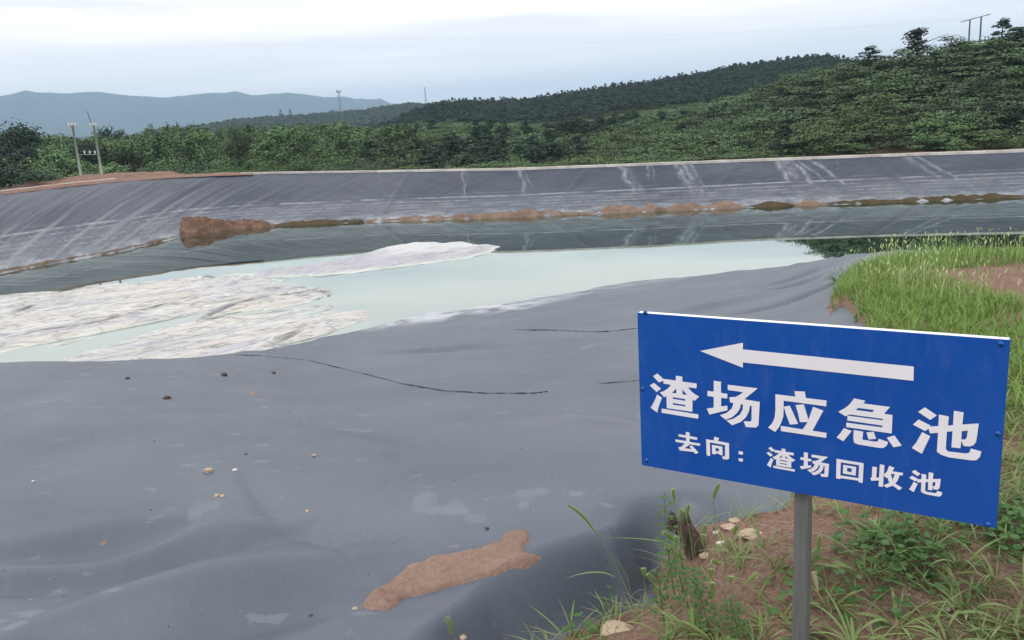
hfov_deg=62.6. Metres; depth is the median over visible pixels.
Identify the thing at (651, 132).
hillside bush
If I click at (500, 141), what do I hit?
pine tree
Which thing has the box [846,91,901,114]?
hillside shrub
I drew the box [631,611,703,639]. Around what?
grass clump
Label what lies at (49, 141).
broadleaf tree
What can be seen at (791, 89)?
hillside shrub
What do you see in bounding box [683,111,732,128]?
hillside shrub
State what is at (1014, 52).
hillside shrub
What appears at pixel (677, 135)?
hillside bush
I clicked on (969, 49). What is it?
hillside shrub
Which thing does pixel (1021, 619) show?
grass clump
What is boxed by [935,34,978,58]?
crest tree
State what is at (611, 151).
hillside bush
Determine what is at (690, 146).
hillside bush
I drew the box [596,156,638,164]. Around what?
hillside bush
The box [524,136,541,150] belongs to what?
pine tree
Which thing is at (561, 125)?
pine tree
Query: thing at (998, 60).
hillside shrub
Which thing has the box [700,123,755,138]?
hillside shrub
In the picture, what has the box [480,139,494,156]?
pine tree
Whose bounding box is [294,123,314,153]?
young tree
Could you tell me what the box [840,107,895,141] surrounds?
hillside shrub
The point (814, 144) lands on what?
hillside bush
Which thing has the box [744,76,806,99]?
hillside shrub
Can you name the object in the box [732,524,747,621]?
foxtail grass
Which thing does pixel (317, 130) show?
young tree
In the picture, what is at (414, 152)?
pine tree
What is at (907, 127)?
hillside shrub
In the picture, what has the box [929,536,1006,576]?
grass clump
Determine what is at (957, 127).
hillside bush
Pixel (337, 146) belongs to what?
young tree
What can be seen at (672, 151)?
hillside bush
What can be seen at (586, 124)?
pine tree
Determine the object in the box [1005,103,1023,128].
pine tree
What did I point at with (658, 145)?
hillside bush
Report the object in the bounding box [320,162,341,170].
bush
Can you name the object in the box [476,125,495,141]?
pine tree
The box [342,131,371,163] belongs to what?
young tree
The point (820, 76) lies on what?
hillside shrub
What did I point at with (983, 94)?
hillside shrub
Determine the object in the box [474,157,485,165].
pine tree
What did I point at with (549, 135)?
pine tree
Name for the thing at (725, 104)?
pine tree
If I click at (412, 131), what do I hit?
young tree
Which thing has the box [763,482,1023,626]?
ground cover
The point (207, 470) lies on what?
stone
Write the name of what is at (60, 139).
broadleaf tree
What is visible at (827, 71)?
hillside shrub
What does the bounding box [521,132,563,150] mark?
hillside shrub
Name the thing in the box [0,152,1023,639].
pond liner
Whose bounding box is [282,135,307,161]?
young tree
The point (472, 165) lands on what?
hillside shrub
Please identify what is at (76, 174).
bush
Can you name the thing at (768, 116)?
hillside shrub
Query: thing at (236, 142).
young tree
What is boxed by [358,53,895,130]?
pine ridge
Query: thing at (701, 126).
hillside bush
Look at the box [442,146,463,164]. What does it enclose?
pine tree
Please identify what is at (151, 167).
bush
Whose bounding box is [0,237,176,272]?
silt bank
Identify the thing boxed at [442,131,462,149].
pine tree
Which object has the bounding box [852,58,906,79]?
hillside shrub
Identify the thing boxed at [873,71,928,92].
hillside shrub
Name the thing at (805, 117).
hillside shrub
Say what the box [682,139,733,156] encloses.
hillside bush
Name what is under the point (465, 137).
hillside shrub
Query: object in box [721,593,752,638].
leafy weed
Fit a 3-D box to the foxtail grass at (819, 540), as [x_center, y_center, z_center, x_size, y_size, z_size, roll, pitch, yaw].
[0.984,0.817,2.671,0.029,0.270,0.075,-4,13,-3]
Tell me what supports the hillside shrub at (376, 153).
on the ground at (884, 150)
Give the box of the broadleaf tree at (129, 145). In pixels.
[101,136,156,171]
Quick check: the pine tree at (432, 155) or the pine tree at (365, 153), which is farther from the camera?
the pine tree at (365, 153)
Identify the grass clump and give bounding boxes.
[526,599,595,639]
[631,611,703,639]
[656,608,714,636]
[675,614,748,639]
[704,541,746,569]
[727,541,792,569]
[738,505,793,548]
[742,605,769,634]
[762,601,833,639]
[791,578,865,621]
[809,585,924,639]
[817,550,913,590]
[824,269,847,282]
[836,304,864,319]
[851,585,960,639]
[853,514,911,552]
[901,525,963,562]
[903,608,984,639]
[917,561,1013,628]
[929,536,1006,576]
[940,578,1023,639]
[943,532,1023,595]
[1002,454,1023,474]
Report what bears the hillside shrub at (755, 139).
on the ground at (884, 150)
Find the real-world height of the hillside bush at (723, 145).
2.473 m
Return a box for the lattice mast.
[336,90,341,110]
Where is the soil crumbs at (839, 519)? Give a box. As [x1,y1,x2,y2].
[584,337,1023,639]
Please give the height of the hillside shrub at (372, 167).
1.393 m
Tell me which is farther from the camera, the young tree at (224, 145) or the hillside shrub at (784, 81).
the young tree at (224, 145)
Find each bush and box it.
[0,164,58,186]
[4,167,73,183]
[36,161,68,180]
[65,168,98,176]
[68,162,130,175]
[130,161,169,171]
[152,163,174,171]
[170,156,204,170]
[171,161,209,172]
[201,158,239,172]
[202,153,235,170]
[215,167,229,172]
[227,156,242,168]
[236,156,270,171]
[250,167,275,171]
[257,157,288,171]
[259,160,281,170]
[281,166,305,171]
[283,159,316,170]
[307,152,329,169]
[308,162,331,170]
[315,153,358,167]
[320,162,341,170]
[321,165,357,170]
[344,155,378,164]
[344,158,371,170]
[345,159,370,169]
[383,153,415,168]
[387,161,409,169]
[392,163,418,169]
[397,164,426,169]
[401,166,442,169]
[402,121,426,126]
[403,152,421,159]
[414,131,436,145]
[423,128,447,134]
[437,126,472,136]
[449,162,503,168]
[494,161,535,166]
[522,162,554,166]
[542,155,609,165]
[582,154,623,163]
[583,139,622,151]
[591,144,625,159]
[592,130,629,149]
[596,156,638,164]
[599,154,643,163]
[603,125,664,147]
[608,154,680,163]
[611,128,640,150]
[616,141,674,158]
[622,138,650,152]
[630,156,651,162]
[632,124,680,141]
[632,157,676,162]
[633,131,670,140]
[635,152,695,162]
[640,121,668,135]
[643,148,688,156]
[646,117,690,133]
[659,154,753,161]
[660,123,709,142]
[661,142,716,161]
[662,131,702,146]
[669,119,702,127]
[671,116,697,129]
[679,141,713,148]
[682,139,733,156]
[682,151,736,161]
[684,129,728,152]
[684,139,732,154]
[684,154,736,160]
[685,128,740,140]
[693,122,721,135]
[708,150,765,159]
[717,103,754,124]
[730,122,777,142]
[730,154,775,158]
[731,134,777,153]
[733,145,763,156]
[733,148,815,159]
[736,144,802,157]
[743,150,779,158]
[746,131,777,144]
[775,134,852,150]
[781,126,851,153]
[791,123,868,145]
[798,110,853,135]
[798,116,866,151]
[801,115,848,144]
[811,142,877,153]
[823,122,907,148]
[829,105,914,129]
[836,92,907,124]
[846,120,908,144]
[898,114,978,149]
[906,131,973,150]
[945,129,1023,150]
[970,117,1023,143]
[982,132,1023,148]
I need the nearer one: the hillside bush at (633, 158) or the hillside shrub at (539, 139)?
the hillside bush at (633, 158)
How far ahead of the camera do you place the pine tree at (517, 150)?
54.48 m
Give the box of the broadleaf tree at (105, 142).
[88,138,112,144]
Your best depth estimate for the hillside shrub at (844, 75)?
52.55 m
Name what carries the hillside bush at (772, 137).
on the ground at (884, 150)
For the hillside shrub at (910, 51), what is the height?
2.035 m
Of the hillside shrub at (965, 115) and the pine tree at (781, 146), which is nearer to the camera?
the hillside shrub at (965, 115)
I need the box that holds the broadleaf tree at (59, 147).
[40,140,88,169]
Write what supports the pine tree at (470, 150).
on the ground at (884, 150)
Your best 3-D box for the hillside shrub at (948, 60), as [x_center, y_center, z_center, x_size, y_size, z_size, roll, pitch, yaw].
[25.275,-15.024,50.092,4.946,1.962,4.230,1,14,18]
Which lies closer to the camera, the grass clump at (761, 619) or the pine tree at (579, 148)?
the grass clump at (761, 619)
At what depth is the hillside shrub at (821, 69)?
56.42 m
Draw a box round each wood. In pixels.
[146,102,426,139]
[370,85,765,148]
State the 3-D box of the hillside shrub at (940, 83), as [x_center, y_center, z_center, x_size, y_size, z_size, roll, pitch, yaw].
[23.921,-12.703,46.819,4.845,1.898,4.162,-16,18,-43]
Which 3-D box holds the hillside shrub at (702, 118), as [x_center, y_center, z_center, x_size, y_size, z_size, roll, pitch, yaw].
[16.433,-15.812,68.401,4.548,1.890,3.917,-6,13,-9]
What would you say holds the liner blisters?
on the water
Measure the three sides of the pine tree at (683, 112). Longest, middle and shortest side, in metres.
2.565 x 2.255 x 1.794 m
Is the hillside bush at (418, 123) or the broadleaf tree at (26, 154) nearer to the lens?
the broadleaf tree at (26, 154)
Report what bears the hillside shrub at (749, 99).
on the ground at (884, 150)
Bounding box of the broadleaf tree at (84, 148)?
[64,138,112,168]
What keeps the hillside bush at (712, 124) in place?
on the ground at (884, 150)
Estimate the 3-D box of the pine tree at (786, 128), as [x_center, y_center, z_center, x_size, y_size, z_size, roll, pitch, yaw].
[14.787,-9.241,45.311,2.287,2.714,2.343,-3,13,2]
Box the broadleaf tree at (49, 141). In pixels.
[10,130,59,173]
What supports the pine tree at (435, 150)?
on the ground at (884, 150)
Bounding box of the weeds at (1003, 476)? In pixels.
[510,373,1023,639]
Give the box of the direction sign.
[637,310,1010,639]
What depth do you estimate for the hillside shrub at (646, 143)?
54.80 m
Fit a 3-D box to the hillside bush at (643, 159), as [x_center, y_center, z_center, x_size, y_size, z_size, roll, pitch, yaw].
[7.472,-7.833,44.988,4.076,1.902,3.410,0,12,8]
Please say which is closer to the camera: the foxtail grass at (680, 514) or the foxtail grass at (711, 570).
the foxtail grass at (711, 570)
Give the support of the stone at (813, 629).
on the soil bank at (1008, 280)
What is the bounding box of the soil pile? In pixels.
[180,216,277,237]
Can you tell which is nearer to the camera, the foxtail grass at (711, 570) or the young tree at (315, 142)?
the foxtail grass at (711, 570)
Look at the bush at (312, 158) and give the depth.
55.85 m
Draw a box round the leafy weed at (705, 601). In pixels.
[685,566,720,632]
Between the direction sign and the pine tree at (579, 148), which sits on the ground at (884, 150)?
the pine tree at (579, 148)
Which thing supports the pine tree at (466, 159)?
on the ground at (884, 150)
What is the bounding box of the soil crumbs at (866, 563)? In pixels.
[629,355,1016,636]
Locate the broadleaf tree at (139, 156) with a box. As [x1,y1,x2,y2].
[101,151,148,170]
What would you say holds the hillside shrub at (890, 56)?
on the ground at (884, 150)
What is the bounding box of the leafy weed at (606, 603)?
[596,584,615,628]
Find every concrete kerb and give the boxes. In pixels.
[0,178,116,190]
[240,149,1023,173]
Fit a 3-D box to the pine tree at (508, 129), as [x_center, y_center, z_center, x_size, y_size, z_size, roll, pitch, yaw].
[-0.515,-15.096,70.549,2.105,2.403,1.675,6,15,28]
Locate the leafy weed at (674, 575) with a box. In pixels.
[658,535,700,611]
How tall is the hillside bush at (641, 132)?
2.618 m
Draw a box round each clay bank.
[364,200,746,221]
[794,200,826,205]
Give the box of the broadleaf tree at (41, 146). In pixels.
[35,143,68,152]
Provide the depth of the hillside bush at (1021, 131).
37.95 m
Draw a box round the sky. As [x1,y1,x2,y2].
[0,0,1023,104]
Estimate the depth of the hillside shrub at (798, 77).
62.47 m
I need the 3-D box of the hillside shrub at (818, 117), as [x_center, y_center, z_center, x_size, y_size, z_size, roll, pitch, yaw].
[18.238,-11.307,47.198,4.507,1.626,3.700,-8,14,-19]
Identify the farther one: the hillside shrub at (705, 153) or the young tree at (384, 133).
the young tree at (384, 133)
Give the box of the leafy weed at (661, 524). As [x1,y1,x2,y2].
[654,493,686,594]
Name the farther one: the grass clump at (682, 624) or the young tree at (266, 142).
the young tree at (266, 142)
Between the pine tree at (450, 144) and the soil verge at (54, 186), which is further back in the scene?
the pine tree at (450, 144)
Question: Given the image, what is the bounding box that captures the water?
[0,197,1023,362]
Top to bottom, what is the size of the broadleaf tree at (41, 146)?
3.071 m
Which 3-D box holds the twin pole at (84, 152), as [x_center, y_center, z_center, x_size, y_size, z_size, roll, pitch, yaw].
[-25.678,-9.653,51.103,1.989,5.865,0.184,-10,14,-25]
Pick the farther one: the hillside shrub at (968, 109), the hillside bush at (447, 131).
the hillside bush at (447, 131)
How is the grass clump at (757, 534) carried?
on the soil bank at (1008, 280)
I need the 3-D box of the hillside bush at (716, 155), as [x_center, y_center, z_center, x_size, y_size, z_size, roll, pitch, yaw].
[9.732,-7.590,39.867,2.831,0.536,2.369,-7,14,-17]
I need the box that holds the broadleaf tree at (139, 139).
[116,136,147,166]
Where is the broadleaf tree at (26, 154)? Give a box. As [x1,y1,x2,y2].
[8,145,44,167]
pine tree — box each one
[357,142,377,157]
[360,150,373,163]
[378,160,391,167]
[392,150,417,162]
[409,150,420,156]
[413,139,434,159]
[413,155,430,166]
[414,123,421,133]
[424,153,445,166]
[428,148,452,161]
[429,162,440,167]
[436,143,446,157]
[440,140,468,160]
[440,150,457,164]
[441,135,467,153]
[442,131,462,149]
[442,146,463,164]
[454,155,475,166]
[456,138,469,154]
[459,148,476,163]
[463,146,483,157]
[466,137,477,153]
[467,126,488,145]
[471,139,490,152]
[474,145,493,160]
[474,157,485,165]
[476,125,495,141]
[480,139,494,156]
[482,155,508,167]
[486,118,497,132]
[489,135,511,158]
[492,120,508,136]
[492,139,510,154]
[493,141,503,158]
[495,126,510,144]
[496,147,515,161]
[502,125,512,138]
[506,134,526,150]
[507,143,538,162]
[514,120,535,135]
[517,146,546,163]
[519,125,541,138]
[522,152,541,163]
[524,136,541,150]
[528,143,557,161]
[539,142,565,161]
[540,123,557,133]
[544,129,559,151]
[544,144,573,159]
[553,121,571,137]
[554,120,572,136]
[554,144,567,159]
[563,120,575,136]
[565,135,592,153]
[567,127,581,136]
[567,143,589,160]
[570,120,579,137]
[580,127,592,138]
[581,120,596,137]
[591,115,608,131]
[591,122,605,140]
[606,118,614,127]
[609,117,618,125]
[613,120,627,130]
[618,116,630,126]
[622,111,635,120]
[651,110,674,124]
[669,122,695,133]
[673,109,688,123]
[686,110,697,118]
[704,106,716,120]
[718,101,730,117]
[721,139,761,151]
[764,123,796,157]
[767,90,796,114]
[770,133,792,154]
[771,113,801,136]
[777,130,810,156]
[798,85,836,113]
[851,45,891,69]
[893,27,948,67]
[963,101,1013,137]
[978,17,1023,53]
[989,26,1023,56]
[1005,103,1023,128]
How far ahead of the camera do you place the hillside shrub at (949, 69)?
47.66 m
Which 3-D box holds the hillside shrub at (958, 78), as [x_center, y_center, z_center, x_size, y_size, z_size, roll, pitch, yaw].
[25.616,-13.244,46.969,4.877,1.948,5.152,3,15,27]
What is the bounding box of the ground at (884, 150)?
[0,57,1023,188]
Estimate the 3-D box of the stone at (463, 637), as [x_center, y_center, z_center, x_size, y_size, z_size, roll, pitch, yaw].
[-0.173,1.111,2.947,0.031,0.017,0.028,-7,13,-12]
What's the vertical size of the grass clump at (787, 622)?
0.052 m
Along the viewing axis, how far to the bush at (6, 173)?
41.82 m
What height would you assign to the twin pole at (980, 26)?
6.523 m
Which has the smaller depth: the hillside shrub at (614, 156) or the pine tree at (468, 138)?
the hillside shrub at (614, 156)
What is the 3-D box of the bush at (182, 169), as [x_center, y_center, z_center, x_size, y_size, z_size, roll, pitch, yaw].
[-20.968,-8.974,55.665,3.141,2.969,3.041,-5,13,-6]
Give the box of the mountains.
[0,90,392,139]
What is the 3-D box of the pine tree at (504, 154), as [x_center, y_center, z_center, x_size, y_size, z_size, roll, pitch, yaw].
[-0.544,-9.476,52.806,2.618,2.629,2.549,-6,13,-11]
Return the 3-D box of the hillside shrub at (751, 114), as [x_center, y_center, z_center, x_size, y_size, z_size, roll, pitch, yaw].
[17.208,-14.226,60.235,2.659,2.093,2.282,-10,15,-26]
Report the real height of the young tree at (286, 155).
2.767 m
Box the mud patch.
[362,529,540,610]
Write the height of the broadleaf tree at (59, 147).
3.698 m
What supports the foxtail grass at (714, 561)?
on the soil bank at (1008, 280)
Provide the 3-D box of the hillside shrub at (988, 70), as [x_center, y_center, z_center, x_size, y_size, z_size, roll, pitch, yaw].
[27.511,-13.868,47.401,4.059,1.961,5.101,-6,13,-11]
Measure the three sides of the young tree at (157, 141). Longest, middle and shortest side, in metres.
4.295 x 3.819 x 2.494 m
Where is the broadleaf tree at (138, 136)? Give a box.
[120,130,149,141]
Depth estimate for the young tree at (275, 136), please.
66.68 m
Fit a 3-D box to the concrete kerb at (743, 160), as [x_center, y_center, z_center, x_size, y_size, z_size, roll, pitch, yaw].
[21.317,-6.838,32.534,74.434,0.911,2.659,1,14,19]
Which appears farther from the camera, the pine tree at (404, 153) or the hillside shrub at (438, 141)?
the hillside shrub at (438, 141)
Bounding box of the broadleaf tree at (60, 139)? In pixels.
[43,132,76,142]
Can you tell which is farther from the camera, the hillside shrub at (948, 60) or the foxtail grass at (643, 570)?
the hillside shrub at (948, 60)
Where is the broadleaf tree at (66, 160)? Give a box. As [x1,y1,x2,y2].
[33,148,89,176]
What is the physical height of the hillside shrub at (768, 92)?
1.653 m
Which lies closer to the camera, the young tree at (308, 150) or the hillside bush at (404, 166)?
the hillside bush at (404, 166)
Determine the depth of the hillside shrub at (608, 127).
70.72 m
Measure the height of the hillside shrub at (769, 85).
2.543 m
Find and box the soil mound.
[0,171,181,189]
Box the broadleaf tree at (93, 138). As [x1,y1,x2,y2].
[77,134,111,141]
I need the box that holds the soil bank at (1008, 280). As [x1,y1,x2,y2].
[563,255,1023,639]
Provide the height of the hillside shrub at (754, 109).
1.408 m
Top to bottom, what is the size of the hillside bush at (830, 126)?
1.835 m
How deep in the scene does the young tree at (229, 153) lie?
71.72 m
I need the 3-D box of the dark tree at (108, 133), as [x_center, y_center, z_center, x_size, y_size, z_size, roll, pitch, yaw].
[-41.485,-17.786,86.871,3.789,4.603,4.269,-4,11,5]
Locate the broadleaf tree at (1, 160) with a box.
[0,148,16,169]
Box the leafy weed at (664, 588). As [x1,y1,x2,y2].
[648,565,674,621]
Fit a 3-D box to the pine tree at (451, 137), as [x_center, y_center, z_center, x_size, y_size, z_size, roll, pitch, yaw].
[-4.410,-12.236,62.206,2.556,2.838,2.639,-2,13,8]
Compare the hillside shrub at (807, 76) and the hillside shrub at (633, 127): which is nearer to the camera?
the hillside shrub at (807, 76)
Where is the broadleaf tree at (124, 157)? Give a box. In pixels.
[87,148,145,171]
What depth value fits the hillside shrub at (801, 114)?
51.86 m
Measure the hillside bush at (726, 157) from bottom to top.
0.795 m
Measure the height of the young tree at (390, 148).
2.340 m
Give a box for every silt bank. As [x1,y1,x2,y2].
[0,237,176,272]
[278,219,363,225]
[749,201,793,206]
[827,193,1023,204]
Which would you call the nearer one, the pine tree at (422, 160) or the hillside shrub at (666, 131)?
the pine tree at (422, 160)
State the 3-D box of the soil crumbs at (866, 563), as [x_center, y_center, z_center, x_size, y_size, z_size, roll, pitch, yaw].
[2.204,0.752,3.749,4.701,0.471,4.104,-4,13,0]
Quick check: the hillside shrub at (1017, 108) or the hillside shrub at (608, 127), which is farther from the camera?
the hillside shrub at (608, 127)
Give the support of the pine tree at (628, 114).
on the ground at (884, 150)
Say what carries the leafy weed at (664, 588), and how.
on the soil bank at (1008, 280)
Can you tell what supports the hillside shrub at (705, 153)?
on the ground at (884, 150)
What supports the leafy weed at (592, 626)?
on the soil bank at (1008, 280)
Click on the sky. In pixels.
(389, 51)
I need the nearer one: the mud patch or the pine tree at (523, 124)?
the mud patch
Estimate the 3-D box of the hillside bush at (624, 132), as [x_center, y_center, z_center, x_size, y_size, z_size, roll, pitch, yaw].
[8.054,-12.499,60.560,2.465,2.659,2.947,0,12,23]
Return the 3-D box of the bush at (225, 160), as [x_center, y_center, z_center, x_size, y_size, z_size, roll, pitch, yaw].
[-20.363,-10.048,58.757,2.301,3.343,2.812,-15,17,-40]
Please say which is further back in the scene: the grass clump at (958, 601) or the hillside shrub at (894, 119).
the hillside shrub at (894, 119)
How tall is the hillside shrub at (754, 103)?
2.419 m
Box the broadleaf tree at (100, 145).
[85,137,125,169]
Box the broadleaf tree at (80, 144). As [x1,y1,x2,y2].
[73,138,109,171]
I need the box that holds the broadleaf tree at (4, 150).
[0,142,35,162]
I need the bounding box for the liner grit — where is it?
[4,356,655,626]
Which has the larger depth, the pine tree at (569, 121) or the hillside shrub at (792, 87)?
the pine tree at (569, 121)
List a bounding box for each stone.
[203,468,212,472]
[459,634,466,639]
[600,620,632,635]
[699,552,707,558]
[721,523,734,529]
[728,518,739,522]
[738,528,762,539]
[810,622,831,637]
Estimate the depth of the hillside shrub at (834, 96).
49.86 m
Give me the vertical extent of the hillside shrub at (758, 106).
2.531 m
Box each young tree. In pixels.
[136,158,175,170]
[142,123,156,134]
[142,129,162,167]
[145,127,177,170]
[152,122,186,162]
[158,127,183,168]
[168,125,204,164]
[176,128,209,168]
[183,121,199,148]
[185,124,217,160]
[198,126,223,159]
[199,131,221,161]
[213,127,223,148]
[217,142,248,162]
[219,126,229,148]
[219,137,229,155]
[220,125,234,145]
[229,123,248,165]
[230,129,244,151]
[237,131,257,159]
[240,124,254,139]
[244,133,279,154]
[249,126,259,149]
[249,133,265,157]
[250,137,278,168]
[254,128,287,160]
[258,144,290,161]
[259,124,267,135]
[272,123,308,157]
[275,146,305,164]
[276,157,292,165]
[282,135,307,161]
[294,121,314,139]
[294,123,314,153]
[297,124,316,160]
[309,138,325,151]
[310,135,328,148]
[310,139,327,163]
[313,123,330,136]
[314,123,326,135]
[315,145,345,170]
[316,122,340,149]
[323,133,358,157]
[328,119,354,149]
[336,138,361,157]
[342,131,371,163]
[347,155,365,164]
[351,127,376,148]
[359,136,383,157]
[362,125,374,139]
[371,121,396,151]
[378,124,425,158]
[379,142,410,160]
[380,123,418,147]
[392,142,410,158]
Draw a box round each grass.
[445,617,455,639]
[567,505,645,638]
[632,489,681,589]
[639,567,661,639]
[646,572,665,639]
[662,531,687,639]
[673,535,690,638]
[678,509,692,605]
[684,488,697,625]
[694,524,715,611]
[700,534,716,626]
[708,483,720,621]
[708,568,724,634]
[709,582,723,638]
[711,556,729,632]
[726,572,770,626]
[727,575,742,638]
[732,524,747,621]
[811,571,825,639]
[816,535,829,620]
[823,243,1023,466]
[832,227,1023,313]
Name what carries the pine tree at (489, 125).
on the ground at (884, 150)
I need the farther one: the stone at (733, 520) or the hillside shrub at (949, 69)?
the hillside shrub at (949, 69)
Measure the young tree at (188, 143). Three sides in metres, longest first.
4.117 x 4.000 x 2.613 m
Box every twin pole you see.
[65,111,102,174]
[961,13,990,42]
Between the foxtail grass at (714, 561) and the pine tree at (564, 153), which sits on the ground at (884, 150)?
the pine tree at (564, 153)
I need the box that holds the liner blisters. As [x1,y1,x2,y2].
[0,241,498,361]
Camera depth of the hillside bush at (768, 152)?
41.09 m
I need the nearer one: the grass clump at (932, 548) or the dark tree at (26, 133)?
the grass clump at (932, 548)
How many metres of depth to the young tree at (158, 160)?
60.10 m
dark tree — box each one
[0,117,51,167]
[89,126,125,139]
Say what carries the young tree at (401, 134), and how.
on the ground at (884, 150)
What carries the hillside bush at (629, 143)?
on the ground at (884, 150)
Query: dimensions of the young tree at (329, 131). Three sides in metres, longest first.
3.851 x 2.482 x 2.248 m
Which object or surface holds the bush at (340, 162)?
on the ground at (884, 150)
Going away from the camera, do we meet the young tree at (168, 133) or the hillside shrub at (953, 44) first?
the hillside shrub at (953, 44)
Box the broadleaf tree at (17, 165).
[0,158,31,171]
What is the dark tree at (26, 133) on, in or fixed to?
on the ground at (884, 150)
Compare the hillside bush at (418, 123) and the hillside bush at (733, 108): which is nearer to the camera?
the hillside bush at (733, 108)
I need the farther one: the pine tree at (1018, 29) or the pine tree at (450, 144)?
the pine tree at (450, 144)
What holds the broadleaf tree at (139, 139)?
on the ground at (884, 150)
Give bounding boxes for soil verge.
[0,172,251,194]
[270,148,1023,171]
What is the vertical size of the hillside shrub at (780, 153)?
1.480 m
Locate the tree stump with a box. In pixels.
[666,510,705,559]
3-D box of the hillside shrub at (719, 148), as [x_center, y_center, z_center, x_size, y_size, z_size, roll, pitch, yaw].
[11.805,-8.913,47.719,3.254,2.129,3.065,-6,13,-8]
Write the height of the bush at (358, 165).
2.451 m
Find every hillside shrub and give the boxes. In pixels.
[358,163,395,169]
[368,148,393,160]
[373,151,396,163]
[382,149,417,162]
[414,133,433,144]
[421,134,444,147]
[426,134,463,145]
[434,147,481,161]
[435,153,470,165]
[443,154,479,165]
[445,137,504,153]
[446,160,501,168]
[457,133,491,145]
[485,160,520,167]
[499,135,525,153]
[504,154,534,164]
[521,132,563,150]
[528,136,567,143]
[556,133,582,141]
[563,153,596,160]
[566,131,607,142]
[581,130,608,145]
[583,143,628,155]
[588,130,624,148]
[590,125,618,135]
[592,152,641,160]
[598,123,632,141]
[618,123,644,133]
[618,137,671,159]
[622,128,672,147]
[625,128,645,144]
[626,120,658,134]
[626,146,669,159]
[630,145,683,157]
[642,126,683,137]
[643,132,701,150]
[646,148,696,160]
[649,149,681,159]
[667,127,711,142]
[671,139,708,149]
[678,131,717,150]
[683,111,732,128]
[694,114,723,124]
[695,139,737,152]
[699,113,747,129]
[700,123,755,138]
[700,125,718,134]
[700,150,737,154]
[702,144,740,154]
[703,120,731,129]
[706,128,759,149]
[708,127,756,141]
[711,106,743,120]
[719,110,753,124]
[722,119,755,133]
[726,96,764,116]
[732,109,759,123]
[732,111,773,134]
[734,106,793,129]
[734,116,763,127]
[737,94,780,110]
[739,95,761,101]
[742,106,769,115]
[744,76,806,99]
[746,109,772,129]
[746,135,774,148]
[749,80,803,91]
[751,83,782,101]
[751,112,779,141]
[752,92,787,110]
[752,97,790,119]
[755,88,797,105]
[757,87,794,98]
[762,121,815,145]
[763,119,806,136]
[765,94,815,114]
[767,149,793,157]
[769,102,824,123]
[772,100,837,128]
[773,78,811,95]
[774,82,812,96]
[775,66,839,83]
[775,68,817,88]
[776,103,882,129]
[777,97,819,108]
[778,76,823,92]
[778,82,814,98]
[788,104,860,123]
[790,83,830,98]
[792,66,823,86]
[804,62,854,81]
[808,77,871,90]
[810,68,875,89]
[811,80,873,104]
[813,63,853,80]
[813,76,849,105]
[815,58,871,81]
[816,62,877,80]
[816,82,867,99]
[817,61,908,77]
[819,100,865,114]
[823,127,924,151]
[828,87,904,103]
[832,112,882,133]
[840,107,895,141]
[841,60,905,75]
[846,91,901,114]
[848,53,927,74]
[851,66,929,87]
[851,67,887,84]
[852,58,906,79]
[853,100,937,119]
[855,78,910,101]
[861,92,907,109]
[866,69,917,93]
[870,107,973,143]
[872,101,965,136]
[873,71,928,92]
[877,93,945,123]
[880,72,978,98]
[883,85,951,104]
[887,54,955,77]
[890,61,986,83]
[890,63,972,84]
[892,47,942,67]
[893,132,974,148]
[896,52,984,73]
[897,49,953,66]
[903,120,984,135]
[904,74,982,96]
[906,96,992,116]
[909,104,977,125]
[910,96,978,107]
[912,89,982,129]
[922,42,994,61]
[922,64,1018,88]
[926,86,1002,107]
[928,109,1003,139]
[931,38,996,56]
[933,46,1001,63]
[938,61,1017,83]
[940,50,998,69]
[944,72,1023,96]
[949,36,1000,55]
[949,48,1023,68]
[949,56,1023,80]
[952,73,1002,105]
[959,99,1023,128]
[965,39,1023,54]
[968,47,1023,69]
[968,78,1023,105]
[969,100,1022,117]
[977,89,1023,123]
[979,35,1023,55]
[981,62,1023,85]
[995,93,1019,113]
[1009,68,1023,81]
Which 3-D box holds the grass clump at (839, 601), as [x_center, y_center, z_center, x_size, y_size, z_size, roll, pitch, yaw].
[1.012,0.900,2.710,0.262,0.064,0.202,1,14,18]
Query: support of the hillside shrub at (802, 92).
on the ground at (884, 150)
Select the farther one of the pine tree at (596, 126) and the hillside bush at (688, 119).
the pine tree at (596, 126)
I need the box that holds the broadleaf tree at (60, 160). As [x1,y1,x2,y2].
[20,146,92,173]
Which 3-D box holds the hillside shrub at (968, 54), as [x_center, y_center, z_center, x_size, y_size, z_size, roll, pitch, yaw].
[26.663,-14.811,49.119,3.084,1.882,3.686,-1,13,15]
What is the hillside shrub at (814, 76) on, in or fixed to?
on the ground at (884, 150)
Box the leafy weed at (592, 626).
[562,611,597,638]
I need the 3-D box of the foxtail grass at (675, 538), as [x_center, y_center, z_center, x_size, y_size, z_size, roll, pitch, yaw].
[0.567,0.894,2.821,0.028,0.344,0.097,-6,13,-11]
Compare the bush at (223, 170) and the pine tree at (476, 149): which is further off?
the pine tree at (476, 149)
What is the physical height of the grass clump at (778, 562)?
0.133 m
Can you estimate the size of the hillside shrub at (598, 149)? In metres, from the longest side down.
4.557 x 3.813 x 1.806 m
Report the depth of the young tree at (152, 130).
100.12 m
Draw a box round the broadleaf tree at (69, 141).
[62,137,87,147]
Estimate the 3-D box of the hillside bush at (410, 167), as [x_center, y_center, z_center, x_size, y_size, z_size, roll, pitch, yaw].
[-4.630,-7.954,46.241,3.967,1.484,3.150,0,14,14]
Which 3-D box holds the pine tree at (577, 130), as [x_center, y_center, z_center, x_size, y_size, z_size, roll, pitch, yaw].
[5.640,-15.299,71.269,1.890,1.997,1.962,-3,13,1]
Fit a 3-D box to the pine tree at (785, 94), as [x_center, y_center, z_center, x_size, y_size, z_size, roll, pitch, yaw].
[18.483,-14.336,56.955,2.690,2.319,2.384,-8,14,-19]

